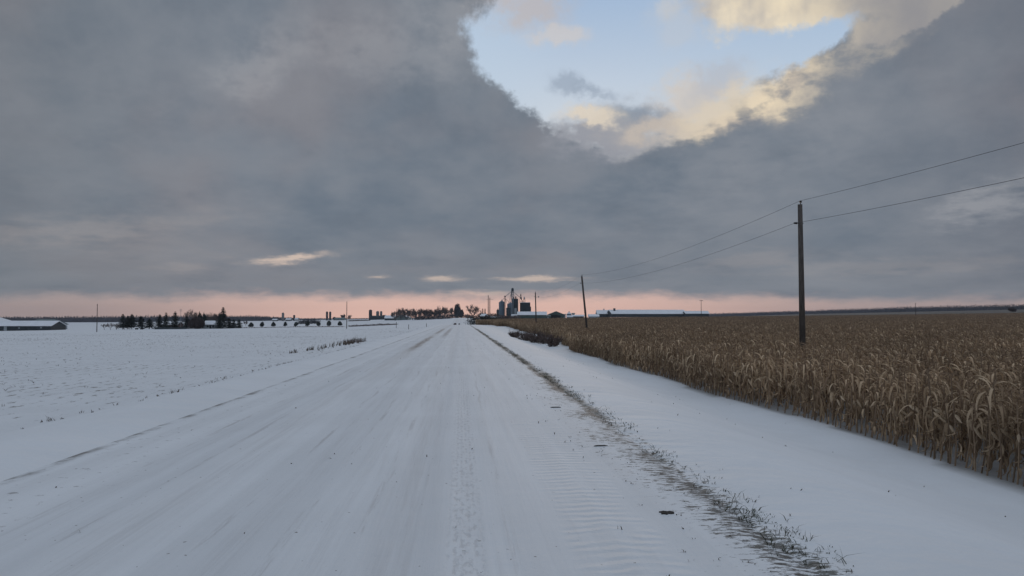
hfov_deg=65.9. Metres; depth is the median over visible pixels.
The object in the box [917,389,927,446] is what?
corn plant
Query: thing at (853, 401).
corn plant
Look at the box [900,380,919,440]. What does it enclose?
corn plant
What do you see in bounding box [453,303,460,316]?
dense tree
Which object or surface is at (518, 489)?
road
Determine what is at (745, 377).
corn plant
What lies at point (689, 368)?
corn plant
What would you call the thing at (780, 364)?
corn plant
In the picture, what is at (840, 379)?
corn plant
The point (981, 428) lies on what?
corn plant
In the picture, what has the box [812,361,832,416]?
corn plant
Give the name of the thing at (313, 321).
hedge
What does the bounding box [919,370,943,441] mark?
corn plant
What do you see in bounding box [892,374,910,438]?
corn plant
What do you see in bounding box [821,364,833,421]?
corn plant
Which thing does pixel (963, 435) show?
corn plant
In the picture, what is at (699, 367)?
corn plant
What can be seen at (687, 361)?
corn plant
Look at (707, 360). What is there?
corn plant
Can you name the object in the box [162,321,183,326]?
house
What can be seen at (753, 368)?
corn plant
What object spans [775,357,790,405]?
corn plant
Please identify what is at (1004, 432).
corn plant
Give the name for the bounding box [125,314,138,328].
spruce tree
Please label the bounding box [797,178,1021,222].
power line
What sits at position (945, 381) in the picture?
corn plant
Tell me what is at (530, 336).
bare shrub
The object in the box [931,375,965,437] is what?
corn plant
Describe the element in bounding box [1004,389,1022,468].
corn plant
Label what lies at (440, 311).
bare tree
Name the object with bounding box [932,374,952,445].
corn plant
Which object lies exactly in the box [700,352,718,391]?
corn plant
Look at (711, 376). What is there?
corn plant
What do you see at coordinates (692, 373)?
corn plant
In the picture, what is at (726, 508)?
grass
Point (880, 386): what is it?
corn plant
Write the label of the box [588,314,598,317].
shed
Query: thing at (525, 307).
storage block
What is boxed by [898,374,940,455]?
corn plant
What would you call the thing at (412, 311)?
bare tree
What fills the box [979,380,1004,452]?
corn plant
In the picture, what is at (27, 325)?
long barn
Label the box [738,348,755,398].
corn plant
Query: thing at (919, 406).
corn plant
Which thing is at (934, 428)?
corn plant
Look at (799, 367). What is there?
corn plant
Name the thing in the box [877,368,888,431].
corn plant
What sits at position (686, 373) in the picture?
corn plant
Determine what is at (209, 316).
bare tree
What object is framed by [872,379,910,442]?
corn plant
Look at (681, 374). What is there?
corn plant
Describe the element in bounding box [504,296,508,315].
bucket elevator
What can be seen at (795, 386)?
corn plant
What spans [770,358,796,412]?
corn plant
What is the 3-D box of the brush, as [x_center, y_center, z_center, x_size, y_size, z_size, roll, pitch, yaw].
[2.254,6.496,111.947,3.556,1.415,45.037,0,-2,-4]
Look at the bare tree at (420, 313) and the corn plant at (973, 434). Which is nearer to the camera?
the corn plant at (973, 434)
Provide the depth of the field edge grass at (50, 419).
22.78 m
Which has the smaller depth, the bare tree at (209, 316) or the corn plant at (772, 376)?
the corn plant at (772, 376)
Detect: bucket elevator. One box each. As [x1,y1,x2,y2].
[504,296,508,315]
[506,288,517,303]
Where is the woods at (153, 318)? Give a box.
[1,315,296,321]
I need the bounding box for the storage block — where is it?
[519,294,530,311]
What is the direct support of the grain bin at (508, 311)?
on the ground at (834, 483)
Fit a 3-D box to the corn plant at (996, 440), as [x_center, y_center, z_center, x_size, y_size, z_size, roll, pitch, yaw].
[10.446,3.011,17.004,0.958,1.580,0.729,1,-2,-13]
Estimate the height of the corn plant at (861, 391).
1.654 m
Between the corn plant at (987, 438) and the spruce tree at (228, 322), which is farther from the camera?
the spruce tree at (228, 322)
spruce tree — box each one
[118,314,129,328]
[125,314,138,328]
[133,316,145,327]
[143,319,155,328]
[153,315,163,328]
[160,313,173,326]
[170,313,181,326]
[182,316,191,328]
[208,315,228,328]
[217,307,227,326]
[225,318,233,327]
[234,319,242,327]
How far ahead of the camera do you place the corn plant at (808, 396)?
23.56 m
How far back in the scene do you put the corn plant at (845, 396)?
22.45 m
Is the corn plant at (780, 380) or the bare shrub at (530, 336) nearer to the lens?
the corn plant at (780, 380)
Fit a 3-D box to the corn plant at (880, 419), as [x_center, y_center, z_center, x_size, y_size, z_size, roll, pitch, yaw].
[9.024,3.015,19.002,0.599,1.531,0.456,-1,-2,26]
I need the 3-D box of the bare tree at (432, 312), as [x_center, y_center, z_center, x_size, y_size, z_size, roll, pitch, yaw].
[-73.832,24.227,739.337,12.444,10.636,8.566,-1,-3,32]
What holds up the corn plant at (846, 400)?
on the ground at (834, 483)
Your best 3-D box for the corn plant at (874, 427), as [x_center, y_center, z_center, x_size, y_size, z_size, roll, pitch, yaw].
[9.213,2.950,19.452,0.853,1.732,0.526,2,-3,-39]
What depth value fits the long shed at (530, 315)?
592.78 m
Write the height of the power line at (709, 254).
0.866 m
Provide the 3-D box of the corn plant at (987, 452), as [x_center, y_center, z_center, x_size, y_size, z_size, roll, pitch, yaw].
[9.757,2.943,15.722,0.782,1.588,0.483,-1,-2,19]
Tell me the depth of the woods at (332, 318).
2092.89 m
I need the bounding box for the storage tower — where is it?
[512,296,517,313]
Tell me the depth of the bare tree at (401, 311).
756.29 m
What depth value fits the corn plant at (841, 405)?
21.37 m
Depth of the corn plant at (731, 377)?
29.22 m
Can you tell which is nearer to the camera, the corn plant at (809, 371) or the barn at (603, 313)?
the corn plant at (809, 371)
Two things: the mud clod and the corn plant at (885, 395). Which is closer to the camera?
the mud clod
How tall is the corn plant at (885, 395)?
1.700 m
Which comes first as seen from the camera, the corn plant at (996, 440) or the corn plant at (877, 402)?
the corn plant at (996, 440)
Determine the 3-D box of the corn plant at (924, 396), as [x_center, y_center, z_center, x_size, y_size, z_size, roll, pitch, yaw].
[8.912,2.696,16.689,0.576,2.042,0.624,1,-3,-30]
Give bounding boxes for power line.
[586,201,798,274]
[596,223,793,282]
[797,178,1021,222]
[801,142,1023,200]
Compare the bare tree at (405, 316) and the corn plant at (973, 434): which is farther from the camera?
the bare tree at (405, 316)
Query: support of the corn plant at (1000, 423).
on the ground at (834, 483)
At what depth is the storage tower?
629.39 m
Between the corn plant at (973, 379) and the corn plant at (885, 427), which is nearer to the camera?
the corn plant at (973, 379)
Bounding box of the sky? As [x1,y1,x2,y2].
[0,0,1023,318]
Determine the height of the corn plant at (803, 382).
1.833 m
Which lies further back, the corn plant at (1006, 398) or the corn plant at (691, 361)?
the corn plant at (691, 361)
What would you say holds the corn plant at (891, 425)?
on the ground at (834, 483)
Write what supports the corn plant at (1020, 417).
on the ground at (834, 483)
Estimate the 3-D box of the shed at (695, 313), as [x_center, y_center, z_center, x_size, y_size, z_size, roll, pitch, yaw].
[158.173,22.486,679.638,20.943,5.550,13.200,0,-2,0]
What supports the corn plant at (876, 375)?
on the ground at (834, 483)
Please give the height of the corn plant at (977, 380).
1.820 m
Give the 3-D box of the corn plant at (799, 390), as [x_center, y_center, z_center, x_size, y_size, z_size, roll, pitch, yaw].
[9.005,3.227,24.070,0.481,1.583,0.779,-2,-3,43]
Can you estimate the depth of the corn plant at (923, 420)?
18.20 m
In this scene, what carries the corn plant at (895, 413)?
on the ground at (834, 483)
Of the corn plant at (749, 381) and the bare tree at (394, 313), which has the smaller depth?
the corn plant at (749, 381)
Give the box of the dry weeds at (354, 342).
[341,337,365,343]
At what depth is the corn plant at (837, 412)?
21.63 m
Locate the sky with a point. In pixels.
(302, 159)
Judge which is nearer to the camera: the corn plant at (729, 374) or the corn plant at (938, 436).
the corn plant at (938, 436)
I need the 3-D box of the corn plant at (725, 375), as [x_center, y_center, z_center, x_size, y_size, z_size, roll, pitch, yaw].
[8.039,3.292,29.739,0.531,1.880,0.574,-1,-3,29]
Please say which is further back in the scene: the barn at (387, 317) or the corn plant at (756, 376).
the barn at (387, 317)
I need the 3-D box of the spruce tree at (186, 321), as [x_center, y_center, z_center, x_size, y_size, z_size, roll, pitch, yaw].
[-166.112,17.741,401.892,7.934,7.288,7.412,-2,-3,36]
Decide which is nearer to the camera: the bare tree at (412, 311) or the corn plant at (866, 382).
the corn plant at (866, 382)
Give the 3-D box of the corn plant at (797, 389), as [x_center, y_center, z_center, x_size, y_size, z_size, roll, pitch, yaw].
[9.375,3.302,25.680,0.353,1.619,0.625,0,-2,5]
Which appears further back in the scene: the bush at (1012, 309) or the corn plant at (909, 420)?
the bush at (1012, 309)
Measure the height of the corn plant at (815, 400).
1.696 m
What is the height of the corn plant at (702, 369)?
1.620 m
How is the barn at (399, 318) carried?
on the ground at (834, 483)
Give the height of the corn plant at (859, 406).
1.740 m
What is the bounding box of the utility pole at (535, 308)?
[535,292,538,321]
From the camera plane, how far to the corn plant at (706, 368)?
31.85 m
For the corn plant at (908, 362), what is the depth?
20.90 m
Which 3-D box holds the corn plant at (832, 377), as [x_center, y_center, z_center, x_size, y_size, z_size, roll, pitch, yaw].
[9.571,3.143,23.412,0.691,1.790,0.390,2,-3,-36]
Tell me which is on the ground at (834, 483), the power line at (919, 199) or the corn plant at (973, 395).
the corn plant at (973, 395)
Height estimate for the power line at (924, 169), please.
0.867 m
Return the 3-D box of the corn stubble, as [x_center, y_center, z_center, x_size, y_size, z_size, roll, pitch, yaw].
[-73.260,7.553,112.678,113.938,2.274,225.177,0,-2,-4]
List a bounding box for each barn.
[0,321,66,330]
[34,319,66,328]
[334,317,345,319]
[384,315,395,319]
[394,315,410,319]
[596,309,607,316]
[607,308,684,316]
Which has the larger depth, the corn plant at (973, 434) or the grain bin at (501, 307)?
the grain bin at (501, 307)
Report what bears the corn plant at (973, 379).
on the ground at (834, 483)
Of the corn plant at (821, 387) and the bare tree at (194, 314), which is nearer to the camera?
the corn plant at (821, 387)
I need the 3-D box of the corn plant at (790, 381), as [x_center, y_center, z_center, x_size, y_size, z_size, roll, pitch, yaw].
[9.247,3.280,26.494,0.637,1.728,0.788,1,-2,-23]
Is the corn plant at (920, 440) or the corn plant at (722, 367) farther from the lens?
the corn plant at (722, 367)
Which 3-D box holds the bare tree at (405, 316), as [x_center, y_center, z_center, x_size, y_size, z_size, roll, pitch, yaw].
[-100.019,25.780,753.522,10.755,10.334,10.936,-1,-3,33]
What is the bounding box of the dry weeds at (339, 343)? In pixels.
[289,336,365,352]
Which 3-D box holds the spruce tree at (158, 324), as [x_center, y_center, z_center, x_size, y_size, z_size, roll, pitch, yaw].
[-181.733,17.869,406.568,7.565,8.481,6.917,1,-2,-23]
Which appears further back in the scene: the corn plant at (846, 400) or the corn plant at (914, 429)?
the corn plant at (846, 400)
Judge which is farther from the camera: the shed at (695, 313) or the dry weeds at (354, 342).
the shed at (695, 313)
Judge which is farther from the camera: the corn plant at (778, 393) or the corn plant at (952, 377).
the corn plant at (778, 393)
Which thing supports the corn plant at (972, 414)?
on the ground at (834, 483)
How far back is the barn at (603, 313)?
691.86 m
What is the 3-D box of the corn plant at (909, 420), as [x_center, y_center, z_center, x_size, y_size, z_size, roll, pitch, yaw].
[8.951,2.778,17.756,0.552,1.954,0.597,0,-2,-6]
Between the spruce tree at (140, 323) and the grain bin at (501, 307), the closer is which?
the spruce tree at (140, 323)
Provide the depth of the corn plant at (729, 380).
29.08 m
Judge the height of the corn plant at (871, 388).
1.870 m
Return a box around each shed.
[370,316,383,319]
[517,312,546,318]
[547,311,564,318]
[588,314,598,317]
[683,311,709,316]
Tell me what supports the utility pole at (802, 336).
on the ground at (834, 483)
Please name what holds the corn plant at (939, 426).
on the ground at (834, 483)
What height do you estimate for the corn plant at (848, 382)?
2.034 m
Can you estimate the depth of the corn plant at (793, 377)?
27.45 m
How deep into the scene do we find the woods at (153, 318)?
1535.90 m
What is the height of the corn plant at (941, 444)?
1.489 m
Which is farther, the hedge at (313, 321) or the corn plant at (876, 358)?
the hedge at (313, 321)
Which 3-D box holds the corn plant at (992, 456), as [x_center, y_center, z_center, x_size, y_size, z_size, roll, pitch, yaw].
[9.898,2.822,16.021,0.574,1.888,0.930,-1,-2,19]
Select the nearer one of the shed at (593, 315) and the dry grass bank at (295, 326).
the dry grass bank at (295, 326)
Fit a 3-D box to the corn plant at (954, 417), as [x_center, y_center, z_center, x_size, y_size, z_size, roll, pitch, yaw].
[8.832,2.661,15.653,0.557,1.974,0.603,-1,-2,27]
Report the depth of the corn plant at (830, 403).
22.07 m
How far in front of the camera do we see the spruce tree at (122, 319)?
397.19 m
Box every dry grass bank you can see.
[243,326,342,327]
[349,323,397,326]
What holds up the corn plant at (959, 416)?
on the ground at (834, 483)
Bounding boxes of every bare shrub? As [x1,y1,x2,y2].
[508,330,519,337]
[515,332,528,340]
[525,329,543,342]
[535,331,554,343]
[542,334,564,346]
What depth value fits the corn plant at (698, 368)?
33.48 m
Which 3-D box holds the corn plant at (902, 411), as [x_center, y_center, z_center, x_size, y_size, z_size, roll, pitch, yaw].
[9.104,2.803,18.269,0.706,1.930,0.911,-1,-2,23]
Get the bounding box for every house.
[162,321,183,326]
[203,321,224,328]
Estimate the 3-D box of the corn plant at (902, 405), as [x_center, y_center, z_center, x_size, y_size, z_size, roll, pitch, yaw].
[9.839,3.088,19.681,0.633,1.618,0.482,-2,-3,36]
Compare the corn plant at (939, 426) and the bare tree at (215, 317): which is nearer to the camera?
the corn plant at (939, 426)
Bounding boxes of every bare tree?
[184,310,196,318]
[205,312,213,320]
[211,313,221,320]
[390,310,400,319]
[396,308,405,318]
[402,311,410,318]
[404,309,416,317]
[418,308,427,316]
[428,309,436,314]
[436,306,447,314]
[465,304,479,318]
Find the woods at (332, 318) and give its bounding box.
[299,317,464,319]
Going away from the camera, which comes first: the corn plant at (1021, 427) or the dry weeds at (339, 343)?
the corn plant at (1021, 427)
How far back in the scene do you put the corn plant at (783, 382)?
27.24 m
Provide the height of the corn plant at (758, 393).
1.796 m
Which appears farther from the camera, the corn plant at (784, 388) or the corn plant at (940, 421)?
the corn plant at (784, 388)
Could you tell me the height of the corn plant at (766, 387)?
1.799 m
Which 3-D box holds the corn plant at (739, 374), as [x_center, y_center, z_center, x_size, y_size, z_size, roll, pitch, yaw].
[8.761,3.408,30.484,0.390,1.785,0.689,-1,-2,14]
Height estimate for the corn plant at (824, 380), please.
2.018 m
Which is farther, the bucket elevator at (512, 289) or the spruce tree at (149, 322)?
the bucket elevator at (512, 289)
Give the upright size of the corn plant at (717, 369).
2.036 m
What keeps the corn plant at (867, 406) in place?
on the ground at (834, 483)
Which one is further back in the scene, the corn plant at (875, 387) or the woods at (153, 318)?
the woods at (153, 318)
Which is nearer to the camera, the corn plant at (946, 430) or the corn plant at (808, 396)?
the corn plant at (946, 430)
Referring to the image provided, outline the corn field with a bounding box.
[475,312,1023,486]
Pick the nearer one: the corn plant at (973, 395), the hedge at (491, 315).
the corn plant at (973, 395)
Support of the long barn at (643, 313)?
on the ground at (834, 483)
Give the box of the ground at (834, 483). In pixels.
[0,309,1023,575]
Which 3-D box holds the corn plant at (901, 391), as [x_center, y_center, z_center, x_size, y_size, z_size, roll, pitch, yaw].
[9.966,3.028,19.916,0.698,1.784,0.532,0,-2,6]
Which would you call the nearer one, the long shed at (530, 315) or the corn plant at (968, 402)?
the corn plant at (968, 402)
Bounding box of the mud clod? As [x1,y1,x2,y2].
[659,511,673,514]
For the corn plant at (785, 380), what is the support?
on the ground at (834, 483)
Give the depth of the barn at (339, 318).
1094.87 m
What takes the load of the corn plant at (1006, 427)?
on the ground at (834, 483)
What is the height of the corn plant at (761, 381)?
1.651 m
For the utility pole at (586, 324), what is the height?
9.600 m
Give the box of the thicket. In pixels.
[187,316,204,328]
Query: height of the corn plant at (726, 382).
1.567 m
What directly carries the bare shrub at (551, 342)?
on the ground at (834, 483)
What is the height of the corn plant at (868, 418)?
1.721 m
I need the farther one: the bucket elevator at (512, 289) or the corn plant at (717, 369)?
the bucket elevator at (512, 289)
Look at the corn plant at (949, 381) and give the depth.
18.97 m
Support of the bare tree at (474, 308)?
on the ground at (834, 483)
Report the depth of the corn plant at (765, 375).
27.69 m
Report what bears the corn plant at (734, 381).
on the ground at (834, 483)
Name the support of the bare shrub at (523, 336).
on the ground at (834, 483)
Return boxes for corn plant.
[672,341,687,379]
[674,346,682,378]
[683,346,687,384]
[683,349,695,387]
[684,347,695,380]
[686,346,692,383]
[686,347,705,387]
[688,349,707,389]
[688,350,701,386]
[688,352,701,387]
[689,344,701,387]
[689,346,698,388]
[693,354,705,389]
[695,353,714,390]
[697,350,714,390]
[700,351,708,391]
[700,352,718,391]
[705,348,719,393]
[706,360,714,392]
[707,358,722,392]
[712,345,722,394]
[712,347,722,394]
[713,352,728,395]
[718,346,727,391]
[718,350,730,395]
[720,356,737,396]
[721,358,735,397]
[722,360,729,396]
[727,354,742,399]
[727,356,742,397]
[729,348,748,400]
[733,354,740,394]
[736,349,754,401]
[737,355,754,400]
[737,360,759,402]
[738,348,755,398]
[742,351,761,403]
[743,362,761,403]
[748,350,762,391]
[748,355,762,401]
[752,356,765,405]
[754,353,767,400]
[755,358,778,406]
[759,361,769,403]
[761,357,775,403]
[762,352,779,408]
[764,356,780,407]
[765,365,785,404]
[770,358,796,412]
[772,360,785,410]
[772,364,793,405]
[772,365,784,406]
[773,350,794,401]
[774,365,792,404]
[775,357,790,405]
[780,358,793,408]
[781,354,789,401]
[782,354,790,402]
[784,361,805,414]
[786,364,803,412]
[788,360,816,417]
[789,361,815,416]
[790,357,800,404]
[791,359,809,411]
[792,365,801,408]
[797,369,811,415]
[801,357,817,417]
[803,356,826,419]
[804,363,821,418]
[811,366,823,420]
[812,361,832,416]
[814,365,834,421]
[815,356,839,415]
[818,355,831,413]
[819,357,848,424]
[820,377,856,426]
[821,363,847,423]
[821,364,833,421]
[826,362,849,417]
[829,372,842,419]
[831,364,845,418]
[832,376,858,428]
[833,369,850,427]
[833,370,863,430]
[837,370,873,432]
[839,358,866,422]
[839,373,861,424]
[842,369,860,421]
[842,369,869,430]
[847,358,866,420]
[853,366,881,432]
[858,368,868,419]
[860,365,877,415]
[861,363,882,421]
[863,361,895,429]
[864,373,883,435]
[864,373,888,436]
[865,379,874,427]
[868,356,888,420]
[868,366,882,425]
[870,362,889,408]
[871,373,889,437]
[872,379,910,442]
[873,370,901,432]
[873,381,895,439]
[874,374,895,417]
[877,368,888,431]
[878,367,904,434]
[882,377,896,440]
[887,380,905,443]
[888,367,919,444]
[889,376,912,445]
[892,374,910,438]
[894,373,915,433]
[896,379,913,435]
[897,369,916,442]
[898,368,921,442]
[898,372,939,452]
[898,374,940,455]
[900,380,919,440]
[901,361,925,429]
[904,380,924,444]
[906,382,934,449]
[907,370,921,428]
[917,367,951,458]
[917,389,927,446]
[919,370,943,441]
[920,381,948,456]
[920,389,933,446]
[922,362,949,424]
[925,373,947,459]
[927,375,947,450]
[928,393,974,463]
[930,382,969,462]
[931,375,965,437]
[932,367,965,429]
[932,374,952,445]
[934,394,964,460]
[935,365,957,444]
[937,385,963,451]
[940,372,962,442]
[942,372,971,465]
[945,384,997,467]
[946,391,997,471]
[952,384,992,461]
[953,376,969,440]
[954,373,993,458]
[954,385,966,447]
[957,383,971,460]
[957,388,985,458]
[959,375,999,459]
[964,379,986,445]
[966,391,1000,469]
[971,377,988,447]
[973,379,1020,473]
[973,385,1009,475]
[976,398,1013,472]
[977,385,1023,477]
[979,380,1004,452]
[982,382,1013,461]
[983,406,1022,466]
[989,380,1021,479]
[991,392,1014,459]
[994,388,1015,450]
[995,390,1023,466]
[998,387,1012,446]
[999,392,1023,482]
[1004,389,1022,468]
[1008,395,1023,484]
[1016,385,1023,456]
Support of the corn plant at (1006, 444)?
on the ground at (834, 483)
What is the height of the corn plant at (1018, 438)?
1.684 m
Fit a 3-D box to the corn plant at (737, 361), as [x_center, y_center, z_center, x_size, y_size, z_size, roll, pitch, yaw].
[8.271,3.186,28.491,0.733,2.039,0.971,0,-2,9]
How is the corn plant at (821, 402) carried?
on the ground at (834, 483)
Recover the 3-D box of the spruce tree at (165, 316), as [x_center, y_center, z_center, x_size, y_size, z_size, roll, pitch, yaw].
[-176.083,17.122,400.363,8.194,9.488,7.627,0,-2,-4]
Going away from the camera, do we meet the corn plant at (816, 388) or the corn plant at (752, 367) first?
the corn plant at (816, 388)
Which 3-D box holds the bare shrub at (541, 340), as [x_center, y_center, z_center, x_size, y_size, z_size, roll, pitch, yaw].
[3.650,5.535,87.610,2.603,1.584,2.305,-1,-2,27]
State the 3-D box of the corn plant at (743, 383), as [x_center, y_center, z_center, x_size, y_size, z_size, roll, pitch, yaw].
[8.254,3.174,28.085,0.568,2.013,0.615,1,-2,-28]
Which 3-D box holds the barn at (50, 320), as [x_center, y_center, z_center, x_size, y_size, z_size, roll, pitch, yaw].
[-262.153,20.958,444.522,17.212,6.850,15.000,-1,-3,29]
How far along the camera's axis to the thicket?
393.83 m
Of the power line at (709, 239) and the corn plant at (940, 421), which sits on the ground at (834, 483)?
the corn plant at (940, 421)
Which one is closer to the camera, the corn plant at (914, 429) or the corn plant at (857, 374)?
the corn plant at (914, 429)
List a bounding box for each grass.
[22,343,365,428]
[477,330,858,571]
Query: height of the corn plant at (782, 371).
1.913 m
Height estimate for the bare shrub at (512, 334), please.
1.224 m
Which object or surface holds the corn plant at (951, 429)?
on the ground at (834, 483)
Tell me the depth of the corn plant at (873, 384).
21.39 m
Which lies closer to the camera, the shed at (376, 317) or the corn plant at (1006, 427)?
the corn plant at (1006, 427)
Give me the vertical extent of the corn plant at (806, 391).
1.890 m
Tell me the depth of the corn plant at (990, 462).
14.60 m
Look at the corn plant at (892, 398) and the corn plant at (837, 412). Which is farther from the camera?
the corn plant at (837, 412)
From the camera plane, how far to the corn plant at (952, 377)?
19.14 m
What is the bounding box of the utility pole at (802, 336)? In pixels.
[794,201,805,350]
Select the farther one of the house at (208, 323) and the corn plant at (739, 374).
the house at (208, 323)
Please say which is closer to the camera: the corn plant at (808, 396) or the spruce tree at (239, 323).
the corn plant at (808, 396)
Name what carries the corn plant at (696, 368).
on the ground at (834, 483)
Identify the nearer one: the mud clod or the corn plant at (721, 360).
the mud clod
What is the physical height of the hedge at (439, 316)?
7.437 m
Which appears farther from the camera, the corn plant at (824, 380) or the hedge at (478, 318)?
the hedge at (478, 318)
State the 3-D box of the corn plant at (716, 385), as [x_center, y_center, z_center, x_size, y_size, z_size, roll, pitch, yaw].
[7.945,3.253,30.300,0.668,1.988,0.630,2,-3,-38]
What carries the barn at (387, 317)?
on the ground at (834, 483)
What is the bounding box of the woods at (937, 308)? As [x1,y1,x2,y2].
[709,304,1023,316]
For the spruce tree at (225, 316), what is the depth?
408.28 m
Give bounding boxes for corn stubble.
[1,328,417,421]
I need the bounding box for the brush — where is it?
[508,330,539,343]
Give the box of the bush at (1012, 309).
[1008,307,1016,311]
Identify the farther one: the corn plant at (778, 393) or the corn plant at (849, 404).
the corn plant at (778, 393)
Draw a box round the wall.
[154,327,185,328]
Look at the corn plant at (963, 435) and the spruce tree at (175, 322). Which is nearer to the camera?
the corn plant at (963, 435)
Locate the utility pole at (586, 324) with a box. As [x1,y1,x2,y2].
[581,276,587,327]
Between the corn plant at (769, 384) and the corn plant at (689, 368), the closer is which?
the corn plant at (769, 384)
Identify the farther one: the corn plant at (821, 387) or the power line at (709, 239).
the power line at (709, 239)
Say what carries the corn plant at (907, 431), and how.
on the ground at (834, 483)
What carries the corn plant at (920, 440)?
on the ground at (834, 483)
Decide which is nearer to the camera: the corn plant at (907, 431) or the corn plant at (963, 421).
the corn plant at (963, 421)
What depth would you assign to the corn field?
53.45 m
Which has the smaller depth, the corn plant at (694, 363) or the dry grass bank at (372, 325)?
the corn plant at (694, 363)
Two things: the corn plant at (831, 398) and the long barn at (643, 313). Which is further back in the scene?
the long barn at (643, 313)
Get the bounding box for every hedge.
[298,319,319,323]
[410,313,460,319]
[466,312,499,324]
[477,313,499,317]
[497,315,522,318]
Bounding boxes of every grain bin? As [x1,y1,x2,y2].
[499,300,503,315]
[506,306,510,316]
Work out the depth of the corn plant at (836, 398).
23.22 m
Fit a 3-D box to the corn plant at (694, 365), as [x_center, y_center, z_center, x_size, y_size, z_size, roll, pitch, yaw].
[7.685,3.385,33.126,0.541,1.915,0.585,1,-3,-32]
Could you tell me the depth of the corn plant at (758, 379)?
28.55 m
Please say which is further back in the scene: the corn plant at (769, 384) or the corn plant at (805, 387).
the corn plant at (769, 384)
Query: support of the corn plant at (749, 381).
on the ground at (834, 483)
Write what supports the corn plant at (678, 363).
on the ground at (834, 483)
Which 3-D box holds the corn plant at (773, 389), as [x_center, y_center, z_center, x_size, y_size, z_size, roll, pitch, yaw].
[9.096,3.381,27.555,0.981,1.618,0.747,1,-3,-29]
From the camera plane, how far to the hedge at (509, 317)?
558.82 m
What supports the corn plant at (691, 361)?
on the ground at (834, 483)
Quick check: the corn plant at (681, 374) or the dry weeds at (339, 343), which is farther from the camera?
the dry weeds at (339, 343)
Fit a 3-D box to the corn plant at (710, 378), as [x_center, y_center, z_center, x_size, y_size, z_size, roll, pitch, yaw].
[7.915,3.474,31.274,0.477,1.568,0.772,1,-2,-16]
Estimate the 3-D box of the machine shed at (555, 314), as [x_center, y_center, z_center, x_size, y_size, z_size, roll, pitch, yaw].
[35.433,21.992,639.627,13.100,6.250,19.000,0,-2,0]
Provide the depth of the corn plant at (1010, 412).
16.66 m
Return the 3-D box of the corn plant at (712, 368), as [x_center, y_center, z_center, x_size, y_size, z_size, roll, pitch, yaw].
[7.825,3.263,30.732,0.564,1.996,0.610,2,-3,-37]
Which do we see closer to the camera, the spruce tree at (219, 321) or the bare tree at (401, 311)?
the spruce tree at (219, 321)
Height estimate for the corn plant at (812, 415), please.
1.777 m
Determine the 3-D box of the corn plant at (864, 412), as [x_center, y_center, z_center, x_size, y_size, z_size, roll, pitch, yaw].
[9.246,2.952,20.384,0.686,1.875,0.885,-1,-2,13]
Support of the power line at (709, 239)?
attached to the utility pole at (802, 336)
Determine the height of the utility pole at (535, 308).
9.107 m
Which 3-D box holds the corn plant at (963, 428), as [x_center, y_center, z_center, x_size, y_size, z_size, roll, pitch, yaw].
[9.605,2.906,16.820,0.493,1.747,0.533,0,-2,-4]
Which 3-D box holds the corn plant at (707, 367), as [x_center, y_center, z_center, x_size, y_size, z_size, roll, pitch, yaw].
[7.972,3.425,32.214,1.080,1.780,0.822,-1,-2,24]
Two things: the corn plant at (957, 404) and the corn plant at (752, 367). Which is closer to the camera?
the corn plant at (957, 404)
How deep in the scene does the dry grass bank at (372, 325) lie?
413.74 m
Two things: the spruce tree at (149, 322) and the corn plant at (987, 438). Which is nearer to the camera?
the corn plant at (987, 438)
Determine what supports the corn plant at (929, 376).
on the ground at (834, 483)
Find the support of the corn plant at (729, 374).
on the ground at (834, 483)
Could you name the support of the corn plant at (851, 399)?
on the ground at (834, 483)
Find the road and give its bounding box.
[0,318,820,575]
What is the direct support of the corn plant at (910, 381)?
on the ground at (834, 483)
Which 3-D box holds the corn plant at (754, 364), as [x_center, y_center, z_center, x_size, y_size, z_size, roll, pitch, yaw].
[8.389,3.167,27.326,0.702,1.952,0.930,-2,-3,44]

